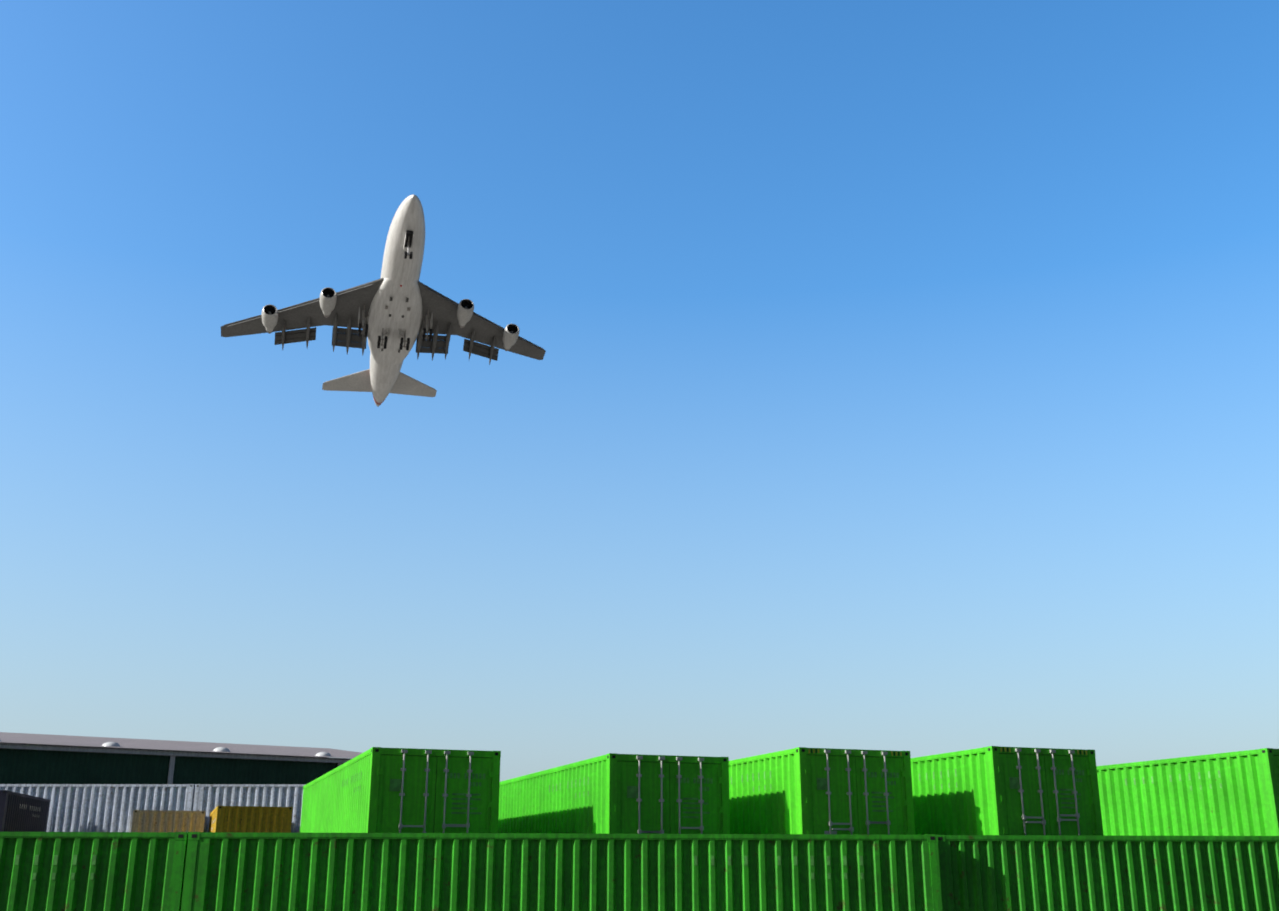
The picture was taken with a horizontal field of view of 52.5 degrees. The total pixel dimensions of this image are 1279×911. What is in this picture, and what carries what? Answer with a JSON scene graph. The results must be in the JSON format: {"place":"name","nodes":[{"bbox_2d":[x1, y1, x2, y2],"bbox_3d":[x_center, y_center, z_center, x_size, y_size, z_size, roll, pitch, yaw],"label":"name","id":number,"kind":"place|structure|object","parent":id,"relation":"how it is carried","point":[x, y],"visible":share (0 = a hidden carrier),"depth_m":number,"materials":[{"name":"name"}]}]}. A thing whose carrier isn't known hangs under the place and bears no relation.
{"place":"outdoors","nodes":[
{"label":"outdoors","id":0,"kind":"place"},
{"bbox_2d":[0,784,194,831],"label":"shipping container","id":1,"kind":"object","parent":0,"point":[92,807],"visible":0.33,"depth_m":49.50,"materials":[{"name":"silver metal"}]},
{"bbox_2d":[0,732,361,783],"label":"warehouse","id":2,"kind":"structure","parent":0,"point":[26,758],"depth_m":78.78,"materials":[{"name":"white"}]},
{"bbox_2d":[193,784,305,832],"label":"shipping container","id":3,"kind":"object","parent":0,"point":[209,798],"visible":0.19,"depth_m":49.61,"materials":[{"name":"silver metal"}]},
{"bbox_2d":[221,195,545,406],"bbox_3d":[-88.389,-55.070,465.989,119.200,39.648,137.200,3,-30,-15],"label":"airplane","id":4,"kind":"object","parent":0,"point":[396,310],"visible":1,"depth_m":457.99,"materials":[{"name":"paint"}]},
{"bbox_2d":[0,0,1278,781],"label":"sky","id":5,"kind":"structure","parent":0,"point":[906,378],"materials":[{"name":"blue"}]},
{"label":"ground","id":6,"kind":"structure","parent":0,"visible":0},
{"bbox_2d":[0,790,49,831],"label":"navy container","id":7,"kind":"object","parent":6,"relation":"on","point":[20,812],"visible":0.6,"depth_m":45.47,"materials":[{"name":"black metal"}]},
{"bbox_2d":[0,832,187,910],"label":"shipping container","id":8,"kind":"object","parent":6,"relation":"on","point":[92,871],"visible":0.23,"depth_m":20.17,"materials":[{"name":"green metal"}]},
{"bbox_2d":[131,810,205,831],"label":"cream container","id":9,"kind":"object","parent":6,"relation":"on","point":[164,821],"visible":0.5,"depth_m":46.44,"materials":[{"name":"beige metal"}]},
{"bbox_2d":[208,806,292,832],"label":"yellow container","id":10,"kind":"object","parent":6,"relation":"on","point":[248,819],"visible":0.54,"depth_m":43.56,"materials":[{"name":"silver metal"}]},
{"bbox_2d":[300,747,500,832],"bbox_3d":[-5.869,8.534,29.553,2.452,2.597,12.249,6,-19,-19],"label":"shipping container","id":11,"kind":"object","parent":6,"relation":"on","point":[389,790],"visible":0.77,"depth_m":24.42,"materials":[{"name":"green metal"}]},
{"bbox_2d":[181,832,941,910],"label":"shipping container","id":12,"kind":"object","parent":6,"relation":"on","point":[250,871],"visible":1,"depth_m":20.93,"materials":[{"name":"green metal"}]},
{"bbox_2d":[498,753,729,833],"bbox_3d":[-1.469,8.728,29.889,2.452,2.597,12.249,6,-19,-19],"label":"shipping container","id":13,"kind":"object","parent":6,"relation":"on","point":[613,793],"visible":0.52,"depth_m":24.87,"materials":[{"name":"green metal"}]},
{"bbox_2d":[729,747,914,834],"bbox_3d":[2.167,8.722,30.375,2.452,2.597,12.249,6,-19,-19],"label":"shipping container","id":14,"kind":"object","parent":6,"relation":"on","point":[801,790],"visible":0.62,"depth_m":25.24,"materials":[{"name":"green metal"}]},
{"bbox_2d":[910,746,1103,834],"bbox_3d":[6.004,8.808,30.861,2.452,2.597,12.249,6,-19,-19],"label":"shipping container","id":15,"kind":"object","parent":6,"relation":"on","point":[994,790],"visible":0.48,"depth_m":25.74,"materials":[{"name":"green metal"}]},
{"bbox_2d":[938,835,1278,910],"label":"shipping container","id":16,"kind":"object","parent":6,"relation":"on","point":[1087,873],"visible":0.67,"depth_m":22.13,"materials":[{"name":"green metal"}]},
{"bbox_2d":[1096,748,1278,835],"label":"shipping container","id":17,"kind":"object","parent":6,"relation":"on","point":[1236,793],"visible":0.31,"depth_m":27.74,"materials":[{"name":"green metal"}]}
]}

